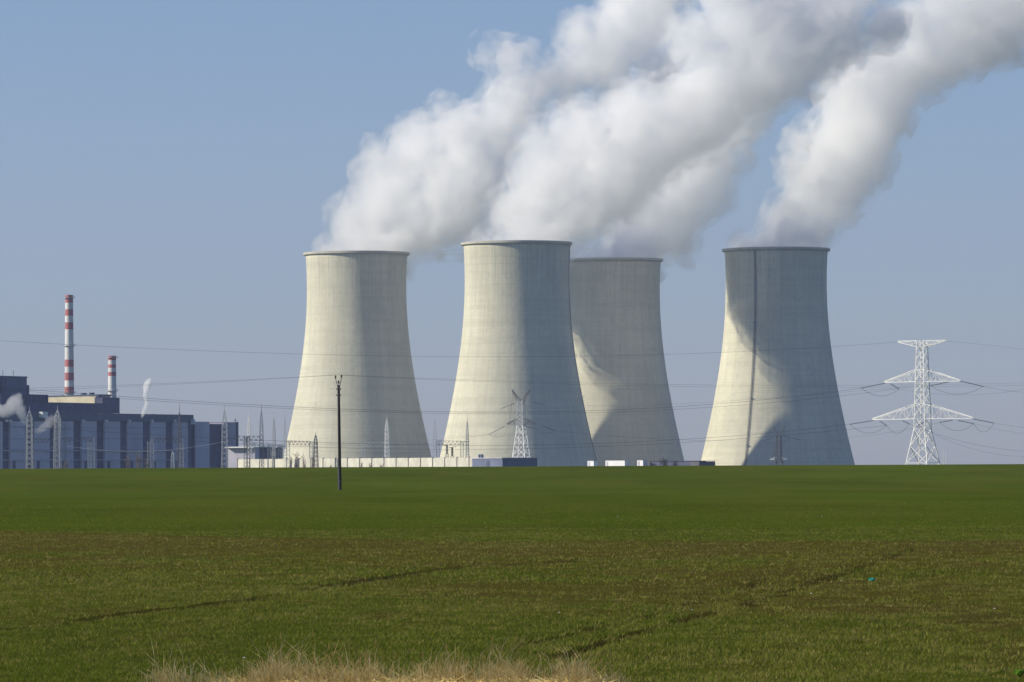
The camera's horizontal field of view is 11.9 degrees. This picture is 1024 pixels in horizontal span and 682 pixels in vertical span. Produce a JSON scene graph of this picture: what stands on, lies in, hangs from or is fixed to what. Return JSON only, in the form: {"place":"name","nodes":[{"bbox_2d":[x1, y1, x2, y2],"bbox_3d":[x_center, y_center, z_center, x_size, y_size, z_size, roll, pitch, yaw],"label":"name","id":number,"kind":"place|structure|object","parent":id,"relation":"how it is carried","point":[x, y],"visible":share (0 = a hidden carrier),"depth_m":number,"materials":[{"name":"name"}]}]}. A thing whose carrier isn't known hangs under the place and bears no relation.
{"place":"outdoors","nodes":[
{"label":"outdoors","id":0,"kind":"place"},
{"bbox_2d":[0,370,47,411],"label":"boiler house","id":1,"kind":"structure","parent":0,"point":[20,399],"depth_m":2701.76,"materials":[{"name":"blue metal"}]},
{"bbox_2d":[48,395,119,412],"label":"roof plant building","id":2,"kind":"structure","parent":0,"point":[101,404],"depth_m":2774.16,"materials":[{"name":"blue metal"}]},
{"bbox_2d":[48,393,111,402],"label":"beige roof building","id":3,"kind":"structure","parent":2,"relation":"on","point":[84,398],"depth_m":2850.83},
{"bbox_2d":[106,356,117,397],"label":"chimney","id":4,"kind":"object","parent":2,"relation":"on","point":[112,372],"visible":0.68,"depth_m":2898.43,"materials":[{"name":"white paint"}]},
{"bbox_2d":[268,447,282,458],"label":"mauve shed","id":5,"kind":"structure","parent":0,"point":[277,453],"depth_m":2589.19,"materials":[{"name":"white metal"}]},
{"bbox_2d":[293,452,299,466],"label":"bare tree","id":6,"kind":"object","parent":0,"point":[297,463],"visible":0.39,"depth_m":2229.57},
{"bbox_2d":[237,457,477,467],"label":"concrete wall","id":7,"kind":"structure","parent":0,"point":[410,462],"depth_m":2226.59,"materials":[{"name":"beige concrete"}]},
{"bbox_2d":[0,464,1023,681],"bbox_3d":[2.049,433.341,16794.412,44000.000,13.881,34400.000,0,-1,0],"label":"ground","id":8,"kind":"structure","parent":0,"point":[519,488],"depth_m":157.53,"materials":[{"name":"green plant"}]},
{"bbox_2d":[26,406,32,468],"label":"lattice mast","id":9,"kind":"object","parent":8,"relation":"on","point":[27,440],"visible":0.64,"depth_m":2249.18,"materials":[{"name":"metal"}]},
{"bbox_2d":[53,405,61,468],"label":"lattice mast","id":10,"kind":"object","parent":8,"relation":"on","point":[59,451],"visible":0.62,"depth_m":2249.26,"materials":[{"name":"metal"}]},
{"bbox_2d":[32,437,94,467],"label":"switchyard gantry","id":11,"kind":"object","parent":8,"relation":"on","point":[78,440],"visible":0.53,"depth_m":2278.65,"materials":[{"name":"metal"}]},
{"bbox_2d":[61,408,65,461],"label":"lattice mast","id":12,"kind":"object","parent":8,"relation":"on","point":[64,430],"visible":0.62,"depth_m":2328.70,"materials":[{"name":"metal"}]},
{"bbox_2d":[63,295,74,394],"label":"chimney","id":13,"kind":"object","parent":8,"relation":"on","point":[69,368],"visible":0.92,"depth_m":2948.84,"materials":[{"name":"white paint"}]},
{"bbox_2d":[0,412,194,468],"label":"turbine hall","id":14,"kind":"structure","parent":8,"relation":"on","point":[119,443],"depth_m":2650.85,"materials":[{"name":"blue metal"}]},
{"bbox_2d":[124,451,130,467],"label":"bare tree","id":15,"kind":"object","parent":8,"relation":"on","point":[127,460],"visible":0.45,"depth_m":2238.88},
{"bbox_2d":[135,452,143,467],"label":"bare tree","id":16,"kind":"object","parent":8,"relation":"on","point":[140,463],"visible":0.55,"depth_m":2258.57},
{"bbox_2d":[147,438,183,467],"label":"switchyard gantry","id":17,"kind":"object","parent":8,"relation":"on","point":[150,458],"visible":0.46,"depth_m":2278.84,"materials":[{"name":"metal"}]},
{"bbox_2d":[177,404,181,467],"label":"lattice mast","id":18,"kind":"object","parent":8,"relation":"on","point":[178,444],"visible":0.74,"depth_m":2299.24,"materials":[{"name":"metal"}]},
{"bbox_2d":[188,418,238,467],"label":"annex building","id":19,"kind":"structure","parent":8,"relation":"on","point":[207,454],"depth_m":2776.88,"materials":[{"name":"blue metal"}]},
{"bbox_2d":[221,403,227,467],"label":"lattice mast","id":20,"kind":"object","parent":8,"relation":"on","point":[222,446],"visible":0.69,"depth_m":2249.81,"materials":[{"name":"metal"}]},
{"bbox_2d":[226,447,258,467],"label":"white shed","id":21,"kind":"structure","parent":8,"relation":"on","point":[235,454],"depth_m":2568.42,"materials":[{"name":"metal"}]},
{"bbox_2d":[224,436,262,467],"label":"switchyard gantry","id":22,"kind":"object","parent":8,"relation":"on","point":[246,454],"visible":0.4,"depth_m":2278.63,"materials":[{"name":"metal"}]},
{"bbox_2d":[247,417,251,458],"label":"lattice mast","id":23,"kind":"object","parent":8,"relation":"on","point":[249,423],"visible":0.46,"depth_m":2349.56,"materials":[{"name":"grey metal"}]},
{"bbox_2d":[259,405,263,467],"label":"lattice mast","id":24,"kind":"object","parent":8,"relation":"on","point":[261,443],"visible":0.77,"depth_m":2298.71,"materials":[{"name":"metal"}]},
{"bbox_2d":[243,441,285,458],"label":"switchyard gantry","id":25,"kind":"object","parent":8,"relation":"on","point":[268,445],"visible":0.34,"depth_m":2418.57,"materials":[{"name":"metal"}]},
{"bbox_2d":[260,447,270,458],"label":"mauve shed","id":26,"kind":"structure","parent":8,"relation":"on","point":[266,449],"depth_m":2576.76,"materials":[{"name":"white metal"}]},
{"bbox_2d":[272,419,275,457],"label":"lattice mast","id":27,"kind":"object","parent":8,"relation":"on","point":[274,435],"visible":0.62,"depth_m":2449.44,"materials":[{"name":"metal"}]},
{"bbox_2d":[283,418,286,458],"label":"lattice mast","id":28,"kind":"object","parent":8,"relation":"on","point":[284,439],"visible":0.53,"depth_m":2399.11,"materials":[{"name":"grey metal"}]},
{"bbox_2d":[286,440,312,466],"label":"switchyard gantry","id":29,"kind":"object","parent":8,"relation":"on","point":[289,442],"visible":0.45,"depth_m":2278.63,"materials":[{"name":"metal"}]},
{"bbox_2d":[313,432,318,466],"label":"lattice mast","id":30,"kind":"object","parent":8,"relation":"on","point":[316,448],"visible":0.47,"depth_m":2249.45,"materials":[{"name":"metal"}]},
{"bbox_2d":[335,375,341,489],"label":"utility pole","id":31,"kind":"object","parent":8,"relation":"on","point":[338,389],"visible":0.98,"depth_m":412.83,"materials":[{"name":"concrete"}]},
{"bbox_2d":[2,375,329,391],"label":"power cable","id":32,"kind":"object","parent":31,"relation":"attached to","point":[167,384],"visible":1,"depth_m":374.26,"materials":[{"name":"metal"}]},
{"bbox_2d":[9,375,326,388],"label":"power cable","id":33,"kind":"object","parent":31,"relation":"attached to","point":[161,383],"visible":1,"depth_m":374.31,"materials":[{"name":"metal"}]},
{"bbox_2d":[350,375,995,385],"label":"power cable","id":34,"kind":"object","parent":31,"relation":"attached to","point":[669,384],"visible":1,"depth_m":480.97,"materials":[{"name":"metal"}]},
{"bbox_2d":[344,375,1012,386],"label":"power cable","id":35,"kind":"object","parent":31,"relation":"attached to","point":[621,385],"visible":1,"depth_m":458.45,"materials":[{"name":"metal"}]},
{"bbox_2d":[284,251,431,458],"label":"cooling tower","id":36,"kind":"structure","parent":8,"relation":"on","point":[356,304],"depth_m":3880.24,"materials":[{"name":"concrete"}]},
{"bbox_2d":[362,442,388,457],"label":"switchyard gantry","id":37,"kind":"object","parent":8,"relation":"on","point":[371,446],"visible":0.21,"depth_m":2278.57,"materials":[{"name":"grey metal"}]},
{"bbox_2d":[384,420,389,457],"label":"lattice mast","id":38,"kind":"object","parent":8,"relation":"on","point":[388,448],"visible":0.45,"depth_m":2249.34,"materials":[{"name":"grey metal"}]},
{"bbox_2d":[126,628,651,681],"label":"dry grass","id":39,"kind":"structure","parent":8,"relation":"on","point":[275,672],"depth_m":43.04,"materials":[{"name":"beige plant"}]},
{"bbox_2d":[433,420,436,457],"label":"lattice mast","id":40,"kind":"object","parent":8,"relation":"on","point":[434,440],"visible":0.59,"depth_m":2298.97,"materials":[{"name":"grey metal"}]},
{"bbox_2d":[436,440,468,457],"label":"switchyard gantry","id":41,"kind":"object","parent":8,"relation":"on","point":[463,442],"visible":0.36,"depth_m":2278.60,"materials":[{"name":"metal"}]},
{"bbox_2d":[465,421,468,456],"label":"lattice mast","id":42,"kind":"object","parent":8,"relation":"on","point":[467,438],"visible":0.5,"depth_m":2499.58,"materials":[{"name":"metal"}]},
{"bbox_2d":[471,454,538,466],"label":"blue shed","id":43,"kind":"structure","parent":8,"relation":"on","point":[480,461],"depth_m":2088.54,"materials":[{"name":"grey metal"}]},
{"bbox_2d":[440,240,596,465],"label":"cooling tower","id":44,"kind":"structure","parent":8,"relation":"on","point":[517,327],"depth_m":3703.41,"materials":[{"name":"concrete"}]},
{"bbox_2d":[490,389,554,457],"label":"power pylon","id":45,"kind":"object","parent":8,"relation":"on","point":[520,414],"visible":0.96,"depth_m":2099.59,"materials":[{"name":"grey metal"}]},
{"bbox_2d":[587,461,597,465],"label":"white container","id":46,"kind":"object","parent":8,"relation":"on","point":[592,463],"visible":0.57,"depth_m":2293.98,"materials":[{"name":"metal"}]},
{"bbox_2d":[605,460,628,465],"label":"white container","id":47,"kind":"object","parent":8,"relation":"on","point":[616,462],"visible":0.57,"depth_m":2280.32,"materials":[{"name":"metal"}]},
{"bbox_2d":[569,257,683,465],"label":"cooling tower","id":48,"kind":"structure","parent":8,"relation":"on","point":[615,306],"depth_m":3994.39,"materials":[{"name":"concrete"}]},
{"bbox_2d":[637,460,646,465],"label":"white container","id":49,"kind":"object","parent":8,"relation":"on","point":[641,462],"visible":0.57,"depth_m":2267.85,"materials":[{"name":"metal"}]},
{"bbox_2d":[658,457,668,465],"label":"bare tree","id":50,"kind":"object","parent":8,"relation":"on","point":[664,463],"visible":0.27,"depth_m":2220.44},
{"bbox_2d":[701,247,854,465],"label":"cooling tower","id":51,"kind":"structure","parent":8,"relation":"on","point":[776,301],"depth_m":3820.07,"materials":[{"name":"concrete"}]},
{"bbox_2d":[764,427,799,464],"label":"power pylon","id":52,"kind":"object","parent":8,"relation":"on","point":[777,448],"visible":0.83,"depth_m":2499.18,"materials":[{"name":"metal"}]},
{"bbox_2d":[850,340,993,464],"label":"power pylon","id":53,"kind":"object","parent":8,"relation":"on","point":[924,388],"visible":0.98,"depth_m":1699.73,"materials":[{"name":"silver metal"}]},
{"bbox_2d":[0,424,846,444],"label":"power cable","id":54,"kind":"object","parent":53,"relation":"attached to","point":[403,444],"visible":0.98,"depth_m":1558.45,"materials":[{"name":"metal"}]},
{"bbox_2d":[0,387,858,411],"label":"power cable","id":55,"kind":"object","parent":53,"relation":"attached to","point":[424,411],"visible":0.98,"depth_m":1565.86,"materials":[{"name":"metal"}]},
{"bbox_2d":[2,389,892,413],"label":"power cable","id":56,"kind":"object","parent":53,"relation":"hanging from","point":[446,413],"visible":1,"depth_m":1585.16,"materials":[{"name":"metal"}]},
{"bbox_2d":[11,341,892,356],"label":"power cable","id":57,"kind":"object","parent":53,"relation":"attached to","point":[441,356],"visible":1,"depth_m":1599.16,"materials":[{"name":"metal"}]},
{"bbox_2d":[197,425,885,448],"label":"power cable","id":58,"kind":"object","parent":53,"relation":"attached to","point":[535,448],"visible":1,"depth_m":1609.82,"materials":[{"name":"metal"}]},
{"bbox_2d":[545,386,918,405],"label":"power cable","id":59,"kind":"object","parent":53,"relation":"attached to","point":[733,400],"visible":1,"depth_m":1910.43,"materials":[{"name":"metal"}]},
{"bbox_2d":[1014,669,1023,676],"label":"weed","id":60,"kind":"object","parent":8,"relation":"on","point":[1018,672],"visible":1,"depth_m":44.70,"materials":[{"name":"green plant"}]},
{"bbox_2d":[0,0,1023,464],"label":"sky","id":61,"kind":"structure","parent":0,"point":[169,168],"materials":[{"name":"blue"}]},
{"bbox_2d":[650,461,714,465],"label":"building","id":62,"kind":"structure","parent":0,"point":[690,463],"depth_m":2250.06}
]}

